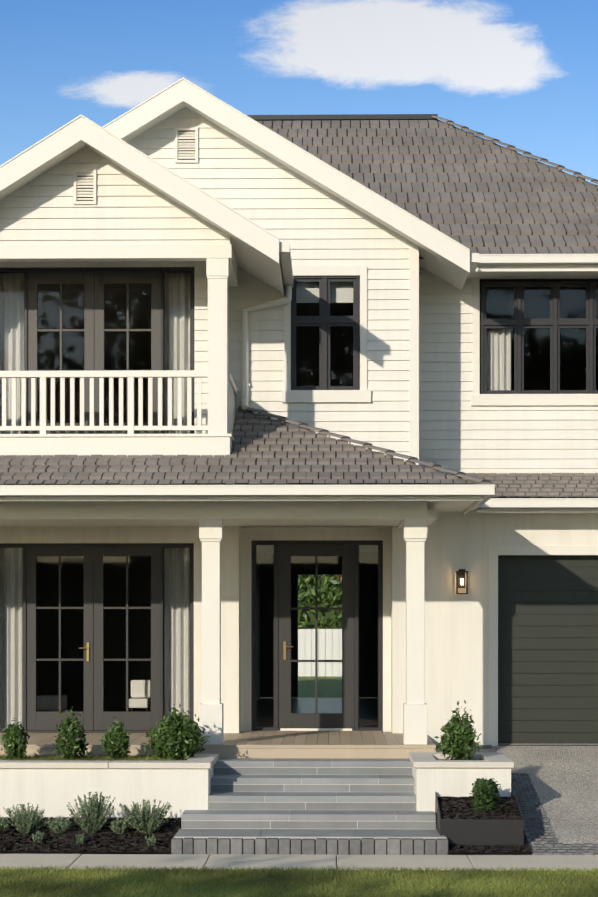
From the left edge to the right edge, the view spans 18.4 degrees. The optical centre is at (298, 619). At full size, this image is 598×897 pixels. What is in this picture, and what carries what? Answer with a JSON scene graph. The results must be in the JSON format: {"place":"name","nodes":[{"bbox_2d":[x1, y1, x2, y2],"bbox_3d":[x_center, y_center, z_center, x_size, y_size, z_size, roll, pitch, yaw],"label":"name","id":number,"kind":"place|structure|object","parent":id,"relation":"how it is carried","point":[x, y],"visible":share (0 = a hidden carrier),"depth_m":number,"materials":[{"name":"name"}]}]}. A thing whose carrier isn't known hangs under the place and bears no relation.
{"place":"outdoors","nodes":[
{"label":"outdoors","id":0,"kind":"place"},
{"bbox_2d":[0,818,180,852],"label":"bed ground","id":1,"kind":"structure","parent":0,"point":[24,851],"depth_m":19.06,"materials":[{"name":"brown soil"}]},
{"bbox_2d":[0,759,532,852],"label":"mulch chips","id":2,"kind":"object","parent":1,"relation":"on","point":[467,812],"depth_m":19.28,"materials":[{"name":"brown wood"}]},
{"bbox_2d":[0,816,9,833],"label":"shrub","id":3,"kind":"object","parent":2,"relation":"on","point":[3,826],"visible":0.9,"depth_m":19.48,"materials":[{"name":"green plant"}]},
{"bbox_2d":[3,803,46,833],"bbox_3d":[-2.896,2.107,19.501,0.416,0.348,0.449,0,0,27],"label":"plant","id":4,"kind":"object","parent":2,"relation":"on","point":[26,822],"visible":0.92,"depth_m":19.45,"materials":[{"name":"green plant"}]},
{"bbox_2d":[32,831,43,841],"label":"plant tuft","id":5,"kind":"object","parent":2,"relation":"on","point":[38,838],"visible":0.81,"depth_m":19.17,"materials":[{"name":"green plant"}]},
{"bbox_2d":[36,815,47,826],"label":"plant tuft","id":6,"kind":"object","parent":2,"relation":"on","point":[46,821],"visible":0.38,"depth_m":19.74,"materials":[{"name":"green plant"}]},
{"bbox_2d":[47,816,70,834],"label":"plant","id":7,"kind":"object","parent":2,"relation":"on","point":[61,825],"visible":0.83,"depth_m":19.46,"materials":[{"name":"green plant"}]},
{"bbox_2d":[75,833,84,844],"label":"plant tuft","id":8,"kind":"object","parent":2,"relation":"on","point":[80,839],"visible":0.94,"depth_m":19.10,"materials":[{"name":"green plant"}]},
{"bbox_2d":[66,791,115,834],"bbox_3d":[-2.198,2.048,19.524,0.521,0.465,0.499,0,0,1],"label":"plant","id":9,"kind":"object","parent":2,"relation":"on","point":[92,814],"visible":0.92,"depth_m":19.46,"materials":[{"name":"green plant"}]},
{"bbox_2d":[110,817,130,834],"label":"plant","id":10,"kind":"object","parent":2,"relation":"on","point":[120,826],"visible":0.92,"depth_m":19.45,"materials":[{"name":"green plant"}]},
{"bbox_2d":[119,799,172,833],"bbox_3d":[-1.620,2.087,19.500,0.558,0.387,0.563,0,0,1],"label":"plant","id":11,"kind":"object","parent":2,"relation":"on","point":[147,821],"visible":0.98,"depth_m":19.43,"materials":[{"name":"green plant"}]},
{"bbox_2d":[145,834,155,845],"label":"plant tuft","id":12,"kind":"object","parent":2,"relation":"on","point":[152,841],"visible":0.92,"depth_m":19.02,"materials":[{"name":"green plant"}]},
{"bbox_2d":[171,837,447,855],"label":"cobble riser paving","id":13,"kind":"structure","parent":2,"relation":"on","point":[308,846],"depth_m":18.81,"materials":[{"name":"stone"}]},
{"bbox_2d":[412,759,510,812],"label":"planter wall","id":14,"kind":"structure","parent":2,"relation":"on","point":[443,782],"depth_m":19.94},
{"bbox_2d":[408,752,513,767],"bbox_3d":[1.794,1.571,20.634,1.080,0.065,1.460,0,0,1],"label":"wall cap","id":15,"kind":"object","parent":14,"relation":"on","point":[487,760],"visible":0.98,"depth_m":19.97,"materials":[{"name":"white concrete"}]},
{"bbox_2d":[435,792,523,844],"bbox_3d":[1.893,2.133,19.457,0.860,0.550,0.890,0,0,1],"label":"steel planter","id":16,"kind":"object","parent":2,"relation":"on","point":[483,831],"visible":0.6,"depth_m":19.01,"materials":[{"name":"black metal"}]},
{"bbox_2d":[437,797,520,819],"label":"mulch","id":17,"kind":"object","parent":16,"relation":"in","point":[473,807],"depth_m":19.56,"materials":[{"name":"brown soil"}]},
{"bbox_2d":[469,778,502,811],"bbox_3d":[1.978,1.870,19.527,0.366,0.418,0.376,0,0,1],"label":"conifer shrub","id":18,"kind":"object","parent":17,"relation":"on","point":[485,792],"visible":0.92,"depth_m":19.45,"materials":[{"name":"green plant"}]},
{"bbox_2d":[0,753,186,760],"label":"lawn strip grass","id":19,"kind":"structure","parent":0,"point":[103,757],"depth_m":20.92,"materials":[{"name":"green plant"}]},
{"bbox_2d":[28,271,160,433],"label":"french doors","id":20,"kind":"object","parent":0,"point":[93,282],"visible":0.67,"depth_m":22.91,"materials":[{"name":"brown wood"}]},
{"bbox_2d":[0,434,233,457],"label":"balcony slab","id":21,"kind":"structure","parent":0,"point":[116,444],"depth_m":21.83,"materials":[{"name":"white paint"}]},
{"bbox_2d":[0,370,236,434],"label":"balcony balustrade","id":22,"kind":"object","parent":21,"relation":"on","point":[111,375],"visible":0.94,"depth_m":21.88,"materials":[{"name":"white wood"}]},
{"bbox_2d":[206,258,229,433],"bbox_3d":[-0.962,-3.234,21.928,0.264,2.075,0.260,0,0,1],"label":"balcony post","id":23,"kind":"object","parent":21,"relation":"on","point":[218,273],"visible":0.92,"depth_m":21.81,"materials":[{"name":"white wood"}]},
{"bbox_2d":[0,238,410,267],"bbox_3d":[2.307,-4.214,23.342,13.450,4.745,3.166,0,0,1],"label":"beam","id":24,"kind":"structure","parent":23,"relation":"on","point":[21,264],"depth_m":22.86,"materials":[{"name":"white wood"}]},
{"bbox_2d":[0,852,511,855],"bbox_3d":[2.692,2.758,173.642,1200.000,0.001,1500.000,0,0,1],"label":"edging","id":25,"kind":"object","parent":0,"point":[170,853],"depth_m":21.73,"materials":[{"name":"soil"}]},
{"bbox_2d":[0,854,597,870],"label":"footpath","id":26,"kind":"structure","parent":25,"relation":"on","point":[277,861],"depth_m":18.26,"materials":[{"name":"concrete"}]},
{"bbox_2d":[328,741,597,748],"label":"foundation slab","id":27,"kind":"structure","parent":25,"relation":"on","point":[531,745],"depth_m":23.61,"materials":[{"name":"concrete"}]},
{"bbox_2d":[0,731,435,758],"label":"deck boards","id":28,"kind":"object","parent":27,"relation":"on","point":[305,744],"visible":0.56,"depth_m":21.46,"materials":[{"name":"brown wood"}]},
{"bbox_2d":[199,519,223,743],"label":"porch column","id":29,"kind":"structure","parent":28,"relation":"on","point":[211,705],"depth_m":21.54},
{"bbox_2d":[0,501,426,527],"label":"porch beam","id":30,"kind":"structure","parent":29,"relation":"on","point":[198,510],"depth_m":21.52,"materials":[{"name":"white wood"}]},
{"bbox_2d":[280,728,351,730],"bbox_3d":[0.226,1.443,24.177,0.940,0.030,0.030,0,0,1],"label":"door threshold","id":31,"kind":"object","parent":28,"relation":"on","point":[315,729],"visible":1,"depth_m":24.16,"materials":[{"name":"silver metal"}]},
{"bbox_2d":[403,519,426,744],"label":"porch column","id":32,"kind":"structure","parent":28,"relation":"on","point":[415,704],"depth_m":21.50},
{"bbox_2d":[0,511,597,745],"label":"house wall","id":33,"kind":"structure","parent":27,"relation":"on","point":[456,647],"depth_m":23.64,"materials":[{"name":"white paint"}]},
{"bbox_2d":[0,548,189,728],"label":"curtain","id":34,"kind":"object","parent":33,"relation":"hanging from","point":[9,606],"depth_m":23.93,"materials":[{"name":"white fabric"}]},
{"bbox_2d":[0,543,193,732],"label":"door frame","id":35,"kind":"object","parent":33,"relation":"attached to","point":[162,546],"visible":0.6,"depth_m":23.75,"materials":[{"name":"black wood"}]},
{"bbox_2d":[26,547,159,729],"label":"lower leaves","id":36,"kind":"object","parent":35,"relation":"attached to","point":[94,715],"visible":0.98,"depth_m":23.77,"materials":[{"name":"black wood"}]},
{"bbox_2d":[79,643,88,660],"bbox_3d":[-2.769,0.418,23.744,0.125,0.240,0.062,0,0,1],"label":"door handle","id":37,"kind":"object","parent":36,"relation":"attached to","point":[87,648],"visible":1,"depth_m":23.75,"materials":[{"name":"gold metal"}]},
{"bbox_2d":[77,131,194,200],"bbox_3d":[-1.990,-5.612,22.766,0.213,1.340,2.267,0,0,31],"label":"gable vent","id":38,"kind":"object","parent":33,"relation":"attached to","point":[178,159],"visible":0.04,"depth_m":22.75,"materials":[{"name":"metal"}]},
{"bbox_2d":[0,510,437,527],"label":"porch ceiling","id":39,"kind":"structure","parent":33,"relation":"attached to","point":[432,516],"depth_m":23.00,"materials":[{"name":"white paint"}]},
{"bbox_2d":[0,273,510,433],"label":"curtain","id":40,"kind":"object","parent":33,"relation":"hanging from","point":[15,353],"depth_m":23.09,"materials":[{"name":"white fabric"}]},
{"bbox_2d":[0,406,597,497],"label":"lower roof tiles","id":41,"kind":"object","parent":33,"relation":"attached to","point":[266,451],"visible":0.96,"depth_m":21.56,"materials":[{"name":"grey tile"}]},
{"bbox_2d":[0,484,597,510],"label":"gutter","id":42,"kind":"object","parent":41,"relation":"attached to","point":[486,492],"visible":0.81,"depth_m":20.71,"materials":[{"name":"white metal"}]},
{"bbox_2d":[0,470,597,514],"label":"roof fascia trim","id":43,"kind":"structure","parent":41,"relation":"attached to","point":[465,504],"depth_m":20.85,"materials":[{"name":"white wood"}]},
{"bbox_2d":[0,272,597,726],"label":"window glass","id":44,"kind":"object","parent":33,"relation":"attached to","point":[186,550],"visible":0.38,"depth_m":23.80,"materials":[{"name":"glass"}]},
{"bbox_2d":[296,282,352,302],"bbox_3d":[0.333,-4.249,23.823,0.795,0.315,0.005,0,0,1],"label":"blind window","id":45,"kind":"structure","parent":44,"relation":"attached to","point":[337,292],"depth_m":23.82,"materials":[{"name":"white fabric"}]},
{"bbox_2d":[251,540,382,730],"bbox_3d":[0.239,0.211,24.232,1.723,2.499,0.100,0,0,1],"label":"entry door frame","id":46,"kind":"object","parent":33,"relation":"attached to","point":[276,543],"visible":0.88,"depth_m":24.19,"materials":[{"name":"black wood"}]},
{"bbox_2d":[278,544,354,727],"bbox_3d":[0.229,0.221,24.222,1.002,2.411,0.050,0,0,1],"label":"front door","id":47,"kind":"structure","parent":46,"relation":"attached to","point":[287,718],"depth_m":24.20,"materials":[{"name":"black wood"}]},
{"bbox_2d":[283,641,292,659],"bbox_3d":[-0.139,0.408,24.170,0.130,0.240,0.068,0,0,1],"label":"door handle","id":48,"kind":"object","parent":47,"relation":"attached to","point":[284,650],"visible":1,"depth_m":24.18,"materials":[{"name":"gold metal"}]},
{"bbox_2d":[240,242,597,409],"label":"gutter","id":49,"kind":"object","parent":33,"relation":"attached to","point":[476,259],"visible":0.96,"depth_m":23.59,"materials":[{"name":"white metal"}]},
{"bbox_2d":[257,116,597,258],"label":"roof tiles","id":50,"kind":"object","parent":33,"relation":"on","point":[472,192],"visible":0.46,"depth_m":26.80,"materials":[{"name":"grey tile"}]},
{"bbox_2d":[247,114,437,120],"bbox_3d":[0.675,-8.059,30.610,3.130,0.075,2.090,0,0,1],"label":"roof ridge cap","id":51,"kind":"object","parent":50,"relation":"on","point":[348,117],"visible":0.13,"depth_m":29.57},
{"bbox_2d":[455,569,468,593],"bbox_3d":[2.080,-0.482,23.541,0.156,0.320,0.178,0,0,1],"label":"wall lamp","id":52,"kind":"object","parent":33,"relation":"attached to","point":[460,573],"depth_m":23.59,"materials":[{"name":"black metal"}]},
{"bbox_2d":[488,545,597,745],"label":"garage trim","id":53,"kind":"structure","parent":33,"relation":"attached to","point":[494,551],"depth_m":23.59,"materials":[{"name":"white wood"}]},
{"bbox_2d":[498,556,597,743],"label":"garage door","id":54,"kind":"structure","parent":33,"relation":"attached to","point":[547,649],"depth_m":23.73,"materials":[{"name":"grey paint"}]},
{"bbox_2d":[240,698,391,734],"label":"interior floor","id":55,"kind":"structure","parent":27,"relation":"on","point":[299,703],"depth_m":30.41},
{"bbox_2d":[37,680,150,710],"bbox_3d":[-2.814,1.148,25.306,1.520,0.620,0.580,0,0,1],"label":"interior furniture","id":56,"kind":"object","parent":55,"relation":"on","point":[144,701],"depth_m":25.11,"materials":[{"name":"white fabric"}]},
{"bbox_2d":[37,276,597,710],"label":"interior walls","id":57,"kind":"structure","parent":55,"relation":"on","point":[113,630],"depth_m":29.43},
{"bbox_2d":[0,107,597,477],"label":"house wall weatherboards","id":58,"kind":"object","parent":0,"point":[313,224],"visible":0.6,"depth_m":23.66,"materials":[{"name":"white wood"}]},
{"bbox_2d":[0,102,466,292],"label":"roof gable slabs","id":59,"kind":"structure","parent":58,"relation":"on","point":[262,267],"depth_m":23.43,"materials":[{"name":"white wood"}]},
{"bbox_2d":[0,78,597,464],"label":"exterior trim","id":60,"kind":"structure","parent":58,"relation":"attached to","point":[107,140],"depth_m":23.23,"materials":[{"name":"white wood"}]},
{"bbox_2d":[0,267,597,433],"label":"window frames","id":61,"kind":"structure","parent":58,"relation":"attached to","point":[324,321],"depth_m":23.68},
{"bbox_2d":[0,865,597,896],"bbox_3d":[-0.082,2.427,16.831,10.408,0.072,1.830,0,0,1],"label":"verge grass","id":62,"kind":"structure","parent":0,"point":[32,873],"depth_m":16.93,"materials":[{"name":"green plant"}]},
{"bbox_2d":[0,0,597,184],"label":"sky","id":63,"kind":"structure","parent":0,"point":[522,74],"materials":[{"name":"blue"}]},
{"bbox_2d":[260,676,341,697],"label":"lawn","id":64,"kind":"structure","parent":0,"point":[327,682],"depth_m":44.94,"materials":[{"name":"green plant"}]},
{"bbox_2d":[298,575,341,629],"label":"hedge","id":65,"kind":"object","parent":64,"relation":"on","point":[324,591],"depth_m":55.00,"materials":[{"name":"green plant"}]},
{"bbox_2d":[298,629,341,675],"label":"fence","id":66,"kind":"object","parent":64,"relation":"on","point":[326,646],"depth_m":53.66,"materials":[{"name":"white wood"}]},
{"bbox_2d":[174,830,446,840],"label":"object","id":67,"kind":"structure","parent":0,"point":[314,837],"depth_m":18.92,"materials":[{"name":"stone"}]},
{"bbox_2d":[181,758,435,829],"bbox_3d":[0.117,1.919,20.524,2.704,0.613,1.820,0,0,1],"label":"front steps","id":68,"kind":"structure","parent":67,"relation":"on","point":[232,802],"depth_m":20.08,"materials":[{"name":"grey stone"}]},
{"bbox_2d":[174,829,445,837],"bbox_3d":[0.119,2.243,19.268,2.792,0.030,0.670,0,0,1],"label":"bottom step tread","id":69,"kind":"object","parent":67,"relation":"on","point":[432,833],"depth_m":19.20,"materials":[{"name":"grey stone"}]},
{"bbox_2d":[452,791,531,853],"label":"bed ground","id":70,"kind":"structure","parent":0,"point":[525,841],"depth_m":18.80,"materials":[{"name":"brown soil"}]},
{"bbox_2d":[436,745,597,854],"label":"paver border","id":71,"kind":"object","parent":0,"point":[526,791],"depth_m":19.80,"materials":[{"name":"stone"}]},
{"bbox_2d":[436,744,597,855],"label":"driveway gravel","id":72,"kind":"structure","parent":71,"relation":"on","point":[564,779],"depth_m":21.68,"materials":[{"name":"grey gravel"}]},
{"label":"lawn ground","id":73,"kind":"structure","parent":0,"visible":0},
{"bbox_2d":[0,765,213,817],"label":"retaining wall","id":74,"kind":"structure","parent":73,"relation":"on","point":[53,792],"depth_m":20.10,"materials":[{"name":"stone"}]},
{"bbox_2d":[0,754,218,768],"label":"planter wall cap","id":75,"kind":"object","parent":74,"relation":"on","point":[203,761],"visible":0.96,"depth_m":20.09,"materials":[{"name":"white concrete"}]},
{"label":"planter soil","id":76,"kind":"structure","parent":0,"visible":0},
{"bbox_2d":[435,700,483,759],"bbox_3d":[1.782,1.269,20.652,0.541,0.743,0.575,0,0,1],"label":"shrub","id":77,"kind":"object","parent":76,"relation":"on","point":[457,741],"visible":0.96,"depth_m":20.53,"materials":[{"name":"green plant"}]},
{"label":"lawn strip","id":78,"kind":"object","parent":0,"visible":0},
{"bbox_2d":[0,718,29,759],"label":"shrub","id":79,"kind":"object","parent":78,"relation":"on","point":[14,738],"depth_m":20.81,"materials":[{"name":"green plant"}]},
{"bbox_2d":[53,709,91,759],"bbox_3d":[-2.569,1.305,20.836,0.487,0.663,0.428,0,0,1],"label":"shrub","id":80,"kind":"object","parent":78,"relation":"on","point":[70,741],"depth_m":20.79,"materials":[{"name":"green plant"}]},
{"bbox_2d":[98,717,130,760],"bbox_3d":[-2.076,1.365,20.851,0.393,0.538,0.352,0,0,1],"label":"shrub","id":81,"kind":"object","parent":78,"relation":"on","point":[115,741],"depth_m":20.78,"materials":[{"name":"green plant"}]},
{"bbox_2d":[143,704,209,760],"bbox_3d":[-1.413,1.290,20.889,0.728,0.688,0.785,0,0,-29],"label":"shrub","id":82,"kind":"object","parent":78,"relation":"on","point":[176,737],"depth_m":20.70,"materials":[{"name":"green plant"}]}
]}

